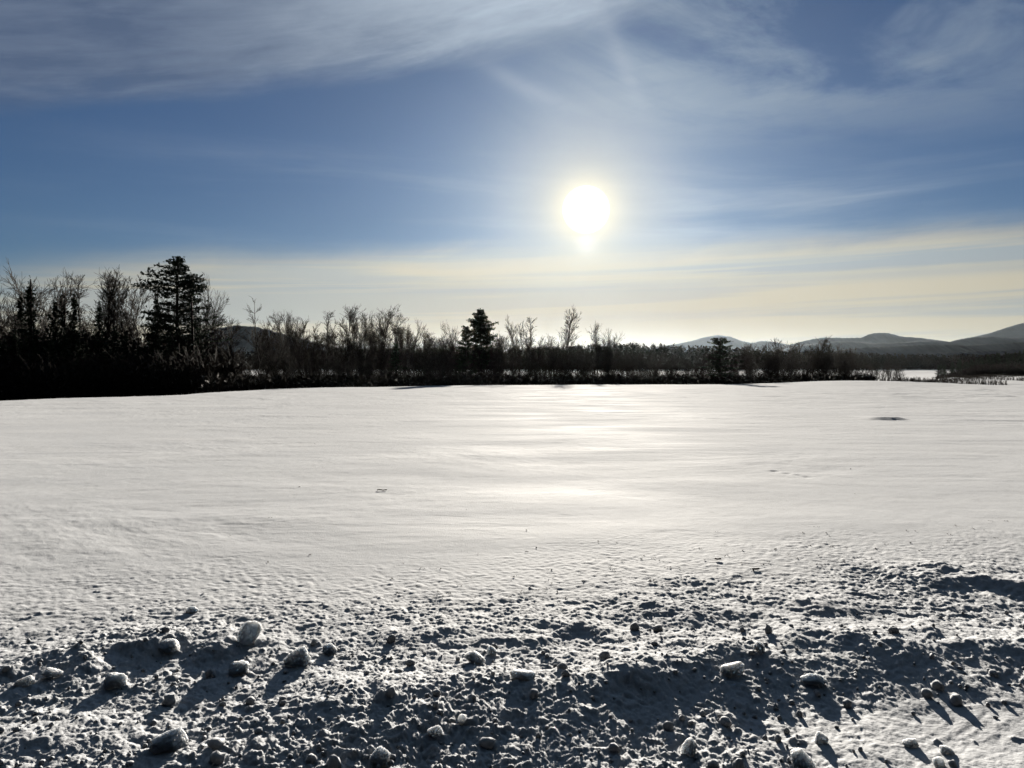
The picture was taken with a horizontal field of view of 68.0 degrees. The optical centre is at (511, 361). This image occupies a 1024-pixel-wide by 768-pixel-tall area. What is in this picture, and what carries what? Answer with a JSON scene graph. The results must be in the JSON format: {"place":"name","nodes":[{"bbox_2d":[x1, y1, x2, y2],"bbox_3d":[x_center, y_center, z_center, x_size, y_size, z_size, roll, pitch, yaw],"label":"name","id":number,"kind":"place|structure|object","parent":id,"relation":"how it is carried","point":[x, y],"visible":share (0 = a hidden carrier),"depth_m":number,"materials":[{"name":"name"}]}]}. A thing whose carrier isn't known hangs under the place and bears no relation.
{"place":"outdoors","nodes":[
{"label":"outdoors","id":0,"kind":"place"},
{"bbox_2d":[185,325,331,355],"bbox_3d":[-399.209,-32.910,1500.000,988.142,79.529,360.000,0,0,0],"label":"hill","id":1,"kind":"structure","parent":0,"point":[246,344],"depth_m":1453.76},
{"bbox_2d":[0,369,1023,767],"bbox_3d":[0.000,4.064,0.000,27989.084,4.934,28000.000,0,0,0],"label":"ground","id":2,"kind":"structure","parent":0,"point":[128,525],"depth_m":6.15,"materials":[{"name":"white snow"}]},
{"bbox_2d":[1,329,22,370],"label":"spruce tree","id":3,"kind":"object","parent":2,"relation":"on","point":[15,340],"visible":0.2,"depth_m":89.27,"materials":[{"name":"green plant"}]},
{"bbox_2d":[7,291,26,349],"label":"spruce tree","id":4,"kind":"object","parent":2,"relation":"on","point":[19,306],"visible":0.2,"depth_m":105.77,"materials":[{"name":"green plant"}]},
{"bbox_2d":[14,675,34,686],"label":"snow chunk","id":5,"kind":"object","parent":2,"relation":"on","point":[29,680],"visible":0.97,"depth_m":3.97,"materials":[{"name":"white snow"}]},
{"bbox_2d":[6,275,49,358],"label":"spruce tree","id":6,"kind":"object","parent":2,"relation":"on","point":[31,319],"visible":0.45,"depth_m":97.69,"materials":[{"name":"green plant"}]},
{"bbox_2d":[0,277,59,337],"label":"bare tree","id":7,"kind":"object","parent":2,"relation":"on","point":[2,326],"visible":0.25,"depth_m":108.29,"materials":[{"name":"brown plant"}]},
{"bbox_2d":[0,258,96,348],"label":"bare tree","id":8,"kind":"object","parent":2,"relation":"on","point":[43,323],"visible":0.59,"depth_m":102.84,"materials":[{"name":"brown plant"}]},
{"bbox_2d":[41,667,62,678],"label":"snow chunk","id":9,"kind":"object","parent":2,"relation":"on","point":[51,673],"visible":1,"depth_m":4.04,"materials":[{"name":"white snow"}]},
{"bbox_2d":[40,294,68,363],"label":"spruce tree","id":10,"kind":"object","parent":2,"relation":"on","point":[55,329],"visible":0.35,"depth_m":99.80,"materials":[{"name":"green plant"}]},
{"bbox_2d":[57,284,69,336],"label":"spruce tree","id":11,"kind":"object","parent":2,"relation":"on","point":[63,320],"visible":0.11,"depth_m":101.89,"materials":[{"name":"green plant"}]},
{"bbox_2d":[55,292,90,361],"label":"spruce tree","id":12,"kind":"object","parent":2,"relation":"on","point":[74,304],"visible":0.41,"depth_m":100.72,"materials":[{"name":"green plant"}]},
{"bbox_2d":[65,274,90,330],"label":"bare tree","id":13,"kind":"object","parent":2,"relation":"on","point":[78,298],"visible":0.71,"depth_m":105.81,"materials":[{"name":"brown plant"}]},
{"bbox_2d":[89,297,106,361],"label":"spruce tree","id":14,"kind":"object","parent":2,"relation":"on","point":[98,336],"visible":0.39,"depth_m":96.89,"materials":[{"name":"green plant"}]},
{"bbox_2d":[85,264,136,349],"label":"bare tree","id":15,"kind":"object","parent":2,"relation":"on","point":[107,317],"visible":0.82,"depth_m":103.05,"materials":[{"name":"brown plant"}]},
{"bbox_2d":[103,672,127,689],"bbox_3d":[-2.074,1.673,3.971,0.116,0.090,0.088,0,0,-31],"label":"snow chunk","id":16,"kind":"object","parent":2,"relation":"on","point":[113,680],"visible":0.97,"depth_m":3.95,"materials":[{"name":"white snow"}]},
{"bbox_2d":[109,326,122,365],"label":"spruce tree","id":17,"kind":"object","parent":2,"relation":"on","point":[115,337],"visible":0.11,"depth_m":93.45,"materials":[{"name":"green plant"}]},
{"bbox_2d":[81,267,155,350],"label":"bare tree","id":18,"kind":"object","parent":2,"relation":"on","point":[141,295],"visible":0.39,"depth_m":105.00,"materials":[{"name":"brown plant"}]},
{"bbox_2d":[0,329,238,370],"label":"dense wood","id":19,"kind":"object","parent":2,"relation":"on","point":[85,338],"visible":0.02,"depth_m":101.44,"materials":[{"name":"black plant"}]},
{"bbox_2d":[0,340,257,400],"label":"wood undergrowth","id":20,"kind":"object","parent":2,"relation":"on","point":[25,380],"visible":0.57,"depth_m":82.69,"materials":[{"name":"black plant"}]},
{"bbox_2d":[94,276,198,353],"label":"bare tree","id":21,"kind":"object","parent":2,"relation":"on","point":[130,323],"visible":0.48,"depth_m":104.15,"materials":[{"name":"brown plant"}]},
{"bbox_2d":[143,333,153,364],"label":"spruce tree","id":22,"kind":"object","parent":2,"relation":"on","point":[147,346],"visible":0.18,"depth_m":96.44,"materials":[{"name":"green plant"}]},
{"bbox_2d":[141,290,165,362],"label":"spruce tree","id":23,"kind":"object","parent":2,"relation":"on","point":[156,326],"visible":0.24,"depth_m":98.88,"materials":[{"name":"green plant"}]},
{"bbox_2d":[149,727,188,754],"bbox_3d":[-1.522,1.682,3.356,0.148,0.101,0.140,-20,0,0],"label":"snow chunk","id":24,"kind":"object","parent":2,"relation":"on","point":[172,740],"visible":0.95,"depth_m":3.31,"materials":[{"name":"white snow"}]},
{"bbox_2d":[158,638,180,653],"bbox_3d":[-1.996,1.659,4.419,0.123,0.083,0.104,0,0,-23],"label":"snow chunk","id":25,"kind":"object","parent":2,"relation":"on","point":[169,646],"visible":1,"depth_m":4.39,"materials":[{"name":"white snow"}]},
{"bbox_2d":[160,331,178,366],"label":"spruce tree","id":26,"kind":"object","parent":2,"relation":"on","point":[169,339],"visible":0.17,"depth_m":90.52,"materials":[{"name":"green plant"}]},
{"bbox_2d":[131,256,216,356],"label":"pine tree","id":27,"kind":"object","parent":2,"relation":"on","point":[176,272],"visible":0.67,"depth_m":98.93,"materials":[{"name":"green plant"}]},
{"bbox_2d":[168,272,230,351],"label":"bare tree","id":28,"kind":"object","parent":2,"relation":"on","point":[213,328],"visible":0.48,"depth_m":108.78,"materials":[{"name":"brown plant"}]},
{"bbox_2d":[173,281,232,358],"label":"pine tree","id":29,"kind":"object","parent":2,"relation":"on","point":[196,321],"visible":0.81,"depth_m":96.85,"materials":[{"name":"green plant"}]},
{"bbox_2d":[217,317,246,361],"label":"bare tree","id":30,"kind":"object","parent":2,"relation":"on","point":[230,342],"visible":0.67,"depth_m":105.65,"materials":[{"name":"brown plant"}]},
{"bbox_2d":[228,660,249,676],"bbox_3d":[-1.488,1.675,4.135,0.108,0.087,0.093,0,0,0],"label":"snow chunk","id":31,"kind":"object","parent":2,"relation":"on","point":[238,668],"visible":0.98,"depth_m":4.11,"materials":[{"name":"white snow"}]},
{"bbox_2d":[236,620,261,644],"bbox_3d":[-1.568,1.621,4.505,0.124,0.214,0.057,32,0,0],"label":"snow chunk","id":32,"kind":"object","parent":2,"relation":"on","point":[248,632],"visible":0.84,"depth_m":4.48,"materials":[{"name":"white snow"}]},
{"bbox_2d":[245,297,282,372],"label":"bare tree","id":33,"kind":"object","parent":2,"relation":"on","point":[264,336],"visible":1,"depth_m":117.93,"materials":[{"name":"brown plant"}]},
{"bbox_2d":[240,313,295,375],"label":"bare tree","id":34,"kind":"object","parent":2,"relation":"on","point":[261,343],"visible":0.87,"depth_m":125.09,"materials":[{"name":"brown plant"}]},
{"bbox_2d":[270,310,309,375],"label":"bare tree","id":35,"kind":"object","parent":2,"relation":"on","point":[277,327],"visible":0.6,"depth_m":130.28,"materials":[{"name":"brown plant"}]},
{"bbox_2d":[275,316,314,374],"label":"bare tree","id":36,"kind":"object","parent":2,"relation":"on","point":[296,344],"visible":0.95,"depth_m":128.23,"materials":[{"name":"brown plant"}]},
{"bbox_2d":[283,646,310,666],"bbox_3d":[-1.205,1.657,4.252,0.148,0.129,0.093,0,0,-20],"label":"snow chunk","id":37,"kind":"object","parent":2,"relation":"on","point":[299,656],"visible":0.98,"depth_m":4.22,"materials":[{"name":"white snow"}]},
{"bbox_2d":[298,315,339,374],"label":"bare tree","id":38,"kind":"object","parent":2,"relation":"on","point":[312,347],"visible":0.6,"depth_m":132.04,"materials":[{"name":"brown plant"}]},
{"bbox_2d":[319,310,335,370],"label":"bare tree","id":39,"kind":"object","parent":2,"relation":"on","point":[327,344],"visible":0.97,"depth_m":124.05,"materials":[{"name":"brown plant"}]},
{"bbox_2d":[305,351,351,373],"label":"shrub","id":40,"kind":"object","parent":2,"relation":"on","point":[327,365],"visible":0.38,"depth_m":129.78,"materials":[{"name":"grey plant"}]},
{"bbox_2d":[322,643,336,655],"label":"snow chunk","id":41,"kind":"object","parent":2,"relation":"on","point":[329,649],"visible":1,"depth_m":4.41,"materials":[{"name":"white snow"}]},
{"bbox_2d":[320,334,356,369],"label":"bare tree","id":42,"kind":"object","parent":2,"relation":"on","point":[336,350],"visible":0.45,"depth_m":134.90,"materials":[{"name":"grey plant"}]},
{"bbox_2d":[328,304,365,371],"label":"bare tree","id":43,"kind":"object","parent":2,"relation":"on","point":[346,334],"visible":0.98,"depth_m":119.68,"materials":[{"name":"grey plant"}]},
{"bbox_2d":[345,308,373,373],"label":"bare tree","id":44,"kind":"object","parent":2,"relation":"on","point":[358,349],"visible":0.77,"depth_m":130.26,"materials":[{"name":"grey plant"}]},
{"bbox_2d":[346,317,382,370],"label":"bare tree","id":45,"kind":"object","parent":2,"relation":"on","point":[369,354],"visible":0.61,"depth_m":131.36,"materials":[{"name":"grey plant"}]},
{"bbox_2d":[369,746,390,766],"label":"snow chunk","id":46,"kind":"object","parent":2,"relation":"on","point":[380,755],"visible":1,"depth_m":3.21,"materials":[{"name":"white snow"}]},
{"bbox_2d":[367,309,392,368],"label":"bare tree","id":47,"kind":"object","parent":2,"relation":"on","point":[370,335],"visible":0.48,"depth_m":129.85,"materials":[{"name":"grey plant"}]},
{"bbox_2d":[367,304,401,368],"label":"bare tree","id":48,"kind":"object","parent":2,"relation":"on","point":[387,319],"visible":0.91,"depth_m":126.53,"materials":[{"name":"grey plant"}]},
{"bbox_2d":[386,340,405,374],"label":"spruce tree","id":49,"kind":"object","parent":2,"relation":"on","point":[396,353],"visible":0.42,"depth_m":121.82,"materials":[{"name":"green plant"}]},
{"bbox_2d":[385,312,409,364],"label":"bare tree","id":50,"kind":"object","parent":2,"relation":"on","point":[400,329],"visible":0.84,"depth_m":123.30,"materials":[{"name":"grey plant"}]},
{"bbox_2d":[390,318,425,374],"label":"bare tree","id":51,"kind":"object","parent":2,"relation":"on","point":[410,346],"visible":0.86,"depth_m":129.78,"materials":[{"name":"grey plant"}]},
{"bbox_2d":[406,326,434,374],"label":"bare tree","id":52,"kind":"object","parent":2,"relation":"on","point":[425,346],"visible":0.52,"depth_m":134.00,"materials":[{"name":"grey plant"}]},
{"bbox_2d":[411,347,455,375],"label":"bare tree","id":53,"kind":"object","parent":2,"relation":"on","point":[439,362],"visible":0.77,"depth_m":130.16,"materials":[{"name":"grey plant"}]},
{"bbox_2d":[411,335,457,375],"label":"bare tree","id":54,"kind":"object","parent":2,"relation":"on","point":[433,354],"visible":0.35,"depth_m":136.87,"materials":[{"name":"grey plant"}]},
{"bbox_2d":[427,725,442,737],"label":"snow chunk","id":55,"kind":"object","parent":2,"relation":"on","point":[435,731],"visible":1,"depth_m":3.42,"materials":[{"name":"white snow"}]},
{"bbox_2d":[434,321,460,374],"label":"bare tree","id":56,"kind":"object","parent":2,"relation":"on","point":[448,349],"visible":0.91,"depth_m":135.74,"materials":[{"name":"grey plant"}]},
{"bbox_2d":[451,325,479,375],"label":"pine tree","id":57,"kind":"object","parent":2,"relation":"on","point":[465,352],"visible":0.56,"depth_m":137.60,"materials":[{"name":"grey plant"}]},
{"bbox_2d":[464,651,485,664],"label":"snow chunk","id":58,"kind":"object","parent":2,"relation":"on","point":[475,657],"visible":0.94,"depth_m":4.23,"materials":[{"name":"white snow"}]},
{"bbox_2d":[463,308,498,371],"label":"pine tree","id":59,"kind":"object","parent":2,"relation":"on","point":[481,326],"visible":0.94,"depth_m":133.33,"materials":[{"name":"green plant"}]},
{"bbox_2d":[471,346,496,373],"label":"bare tree","id":60,"kind":"object","parent":2,"relation":"on","point":[489,363],"visible":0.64,"depth_m":132.84,"materials":[{"name":"grey plant"}]},
{"bbox_2d":[487,331,509,374],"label":"bare tree","id":61,"kind":"object","parent":2,"relation":"on","point":[497,350],"visible":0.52,"depth_m":139.68,"materials":[{"name":"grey plant"}]},
{"bbox_2d":[489,336,508,376],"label":"bare tree","id":62,"kind":"object","parent":2,"relation":"on","point":[503,352],"visible":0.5,"depth_m":141.34,"materials":[{"name":"grey plant"}]},
{"bbox_2d":[0,610,1023,767],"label":"snow crumbs","id":63,"kind":"object","parent":2,"relation":"on","point":[217,757],"visible":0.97,"depth_m":3.73,"materials":[{"name":"white snow"}]},
{"bbox_2d":[505,314,529,373],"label":"bare tree","id":64,"kind":"object","parent":2,"relation":"on","point":[513,342],"visible":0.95,"depth_m":136.67,"materials":[{"name":"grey plant"}]},
{"bbox_2d":[510,669,535,680],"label":"snow chunk","id":65,"kind":"object","parent":2,"relation":"on","point":[521,675],"visible":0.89,"depth_m":3.95,"materials":[{"name":"white snow"}]},
{"bbox_2d":[525,318,536,364],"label":"bare tree","id":66,"kind":"object","parent":2,"relation":"on","point":[530,338],"visible":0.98,"depth_m":140.02,"materials":[{"name":"grey plant"}]},
{"bbox_2d":[519,345,544,373],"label":"bare tree","id":67,"kind":"object","parent":2,"relation":"on","point":[538,361],"visible":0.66,"depth_m":143.81,"materials":[{"name":"grey plant"}]},
{"bbox_2d":[192,369,878,392],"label":"edge brush","id":68,"kind":"object","parent":2,"relation":"on","point":[217,382],"visible":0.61,"depth_m":106.63,"materials":[{"name":"brown plant"}]},
{"bbox_2d":[521,338,549,371],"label":"bare tree","id":69,"kind":"object","parent":2,"relation":"on","point":[527,354],"visible":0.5,"depth_m":146.06,"materials":[{"name":"grey plant"}]},
{"bbox_2d":[246,354,859,379],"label":"alder thicket","id":70,"kind":"object","parent":2,"relation":"on","point":[520,371],"visible":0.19,"depth_m":127.90,"materials":[{"name":"black plant"}]},
{"bbox_2d":[544,337,563,375],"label":"bare tree","id":71,"kind":"object","parent":2,"relation":"on","point":[552,354],"visible":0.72,"depth_m":144.31,"materials":[{"name":"grey plant"}]},
{"bbox_2d":[547,341,590,373],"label":"bare tree","id":72,"kind":"object","parent":2,"relation":"on","point":[580,355],"visible":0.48,"depth_m":145.76,"materials":[{"name":"grey plant"}]},
{"bbox_2d":[561,351,576,376],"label":"bare tree","id":73,"kind":"object","parent":2,"relation":"on","point":[567,363],"visible":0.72,"depth_m":131.45,"materials":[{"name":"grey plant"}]},
{"bbox_2d":[558,306,582,373],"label":"bare tree","id":74,"kind":"object","parent":2,"relation":"on","point":[567,334],"visible":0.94,"depth_m":137.03,"materials":[{"name":"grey plant"}]},
{"bbox_2d":[570,350,594,375],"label":"bare tree","id":75,"kind":"object","parent":2,"relation":"on","point":[578,362],"visible":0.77,"depth_m":128.82,"materials":[{"name":"grey plant"}]},
{"bbox_2d":[586,321,605,373],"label":"bare tree","id":76,"kind":"object","parent":2,"relation":"on","point":[596,344],"visible":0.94,"depth_m":139.32,"materials":[{"name":"grey plant"}]},
{"bbox_2d":[593,346,616,378],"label":"bare tree","id":77,"kind":"object","parent":2,"relation":"on","point":[606,366],"visible":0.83,"depth_m":135.37,"materials":[{"name":"grey plant"}]},
{"bbox_2d":[596,327,624,369],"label":"bare tree","id":78,"kind":"object","parent":2,"relation":"on","point":[609,342],"visible":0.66,"depth_m":140.88,"materials":[{"name":"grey plant"}]},
{"bbox_2d":[231,342,1019,369],"bbox_3d":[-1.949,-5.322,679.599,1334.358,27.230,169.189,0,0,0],"label":"wood","id":79,"kind":"object","parent":2,"relation":"on","point":[923,362],"visible":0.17,"depth_m":611.74,"materials":[{"name":"green plant"}]},
{"bbox_2d":[618,343,642,373],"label":"bare tree","id":80,"kind":"object","parent":2,"relation":"on","point":[638,355],"visible":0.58,"depth_m":148.86,"materials":[{"name":"grey plant"}]},
{"bbox_2d":[626,344,657,374],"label":"bare tree","id":81,"kind":"object","parent":2,"relation":"on","point":[648,353],"visible":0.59,"depth_m":151.82,"materials":[{"name":"grey plant"}]},
{"bbox_2d":[645,348,670,373],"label":"bare tree","id":82,"kind":"object","parent":2,"relation":"on","point":[662,355],"visible":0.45,"depth_m":166.45,"materials":[{"name":"grey plant"}]},
{"bbox_2d":[663,352,683,375],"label":"bare tree","id":83,"kind":"object","parent":2,"relation":"on","point":[671,361],"visible":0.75,"depth_m":146.47,"materials":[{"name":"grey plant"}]},
{"bbox_2d":[680,738,696,756],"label":"snow chunk","id":84,"kind":"object","parent":2,"relation":"on","point":[688,746],"visible":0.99,"depth_m":3.33,"materials":[{"name":"white snow"}]},
{"bbox_2d":[696,337,742,378],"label":"pine tree","id":85,"kind":"object","parent":2,"relation":"on","point":[719,361],"visible":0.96,"depth_m":117.47,"materials":[{"name":"grey plant"}]},
{"bbox_2d":[720,661,743,677],"bbox_3d":[1.184,1.650,4.071,0.135,0.082,0.080,-17,0,0],"label":"snow chunk","id":86,"kind":"object","parent":2,"relation":"on","point":[733,669],"visible":0.98,"depth_m":4.05,"materials":[{"name":"white snow"}]},
{"bbox_2d":[741,347,761,377],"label":"bare tree","id":87,"kind":"object","parent":2,"relation":"on","point":[748,366],"visible":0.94,"depth_m":128.16,"materials":[{"name":"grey plant"}]},
{"bbox_2d":[759,350,790,375],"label":"bare tree","id":88,"kind":"object","parent":2,"relation":"on","point":[776,367],"visible":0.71,"depth_m":142.17,"materials":[{"name":"grey plant"}]},
{"bbox_2d":[773,340,804,373],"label":"bare tree","id":89,"kind":"object","parent":2,"relation":"on","point":[794,358],"visible":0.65,"depth_m":147.13,"materials":[{"name":"grey plant"}]},
{"bbox_2d":[790,748,815,767],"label":"snow chunk","id":90,"kind":"object","parent":2,"relation":"on","point":[800,758],"visible":1,"depth_m":3.21,"materials":[{"name":"white snow"}]},
{"bbox_2d":[796,345,816,374],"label":"bare tree","id":91,"kind":"object","parent":2,"relation":"on","point":[810,360],"visible":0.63,"depth_m":146.74,"materials":[{"name":"grey plant"}]},
{"bbox_2d":[800,673,827,685],"bbox_3d":[1.590,1.675,3.988,0.138,0.068,0.088,0,0,0],"label":"snow chunk","id":92,"kind":"object","parent":2,"relation":"on","point":[812,679],"visible":1,"depth_m":3.97,"materials":[{"name":"white snow"}]},
{"bbox_2d":[809,336,830,373],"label":"bare tree","id":93,"kind":"object","parent":2,"relation":"on","point":[822,351],"visible":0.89,"depth_m":140.97,"materials":[{"name":"grey plant"}]},
{"bbox_2d":[809,344,833,374],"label":"bare tree","id":94,"kind":"object","parent":2,"relation":"on","point":[828,352],"visible":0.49,"depth_m":145.60,"materials":[{"name":"grey plant"}]},
{"bbox_2d":[814,731,828,743],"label":"snow chunk","id":95,"kind":"object","parent":2,"relation":"on","point":[820,737],"visible":1,"depth_m":3.42,"materials":[{"name":"white snow"}]},
{"bbox_2d":[821,348,854,375],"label":"bare tree","id":96,"kind":"object","parent":2,"relation":"on","point":[843,361],"visible":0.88,"depth_m":136.57,"materials":[{"name":"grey plant"}]},
{"bbox_2d":[902,738,918,747],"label":"snow chunk","id":97,"kind":"object","parent":2,"relation":"on","point":[910,742],"visible":1,"depth_m":3.39,"materials":[{"name":"white snow"}]},
{"bbox_2d":[879,373,1023,384],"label":"meadow brush","id":98,"kind":"object","parent":2,"relation":"on","point":[945,379],"visible":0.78,"depth_m":112.30,"materials":[{"name":"brown plant"}]},
{"bbox_2d":[936,362,1023,378],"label":"trees","id":99,"kind":"object","parent":2,"relation":"on","point":[1001,369],"visible":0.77,"depth_m":202.50,"materials":[{"name":"black plant"}]},
{"bbox_2d":[0,0,1023,350],"label":"sky","id":100,"kind":"structure","parent":0,"point":[667,172],"materials":[{"name":"blue"}]},
{"bbox_2d":[648,335,787,353],"bbox_3d":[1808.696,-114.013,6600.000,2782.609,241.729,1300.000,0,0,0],"label":"hill","id":101,"kind":"structure","parent":0,"point":[734,342],"depth_m":6493.84,"materials":[{"name":"grey"}]},
{"bbox_2d":[779,333,945,349],"bbox_3d":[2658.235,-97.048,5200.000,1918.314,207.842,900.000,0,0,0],"label":"hill","id":102,"kind":"structure","parent":0,"point":[873,338],"depth_m":5147.50,"materials":[{"name":"grey"}]},
{"bbox_2d":[783,336,1023,355],"bbox_3d":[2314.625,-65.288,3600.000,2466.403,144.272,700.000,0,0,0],"label":"hill","id":103,"kind":"structure","parent":0,"point":[968,341],"depth_m":3555.45,"materials":[{"name":"grey"}]},
{"bbox_2d":[832,342,1023,358],"bbox_3d":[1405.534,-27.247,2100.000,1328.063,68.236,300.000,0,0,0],"label":"hill","id":104,"kind":"structure","parent":0,"point":[919,349],"depth_m":2070.34,"materials":[{"name":"grey plant"}]},
{"bbox_2d":[954,323,1023,340],"bbox_3d":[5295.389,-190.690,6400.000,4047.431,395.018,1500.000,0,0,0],"label":"hill","id":105,"kind":"structure","parent":0,"point":[1015,331],"depth_m":6324.02,"materials":[{"name":"grey"}]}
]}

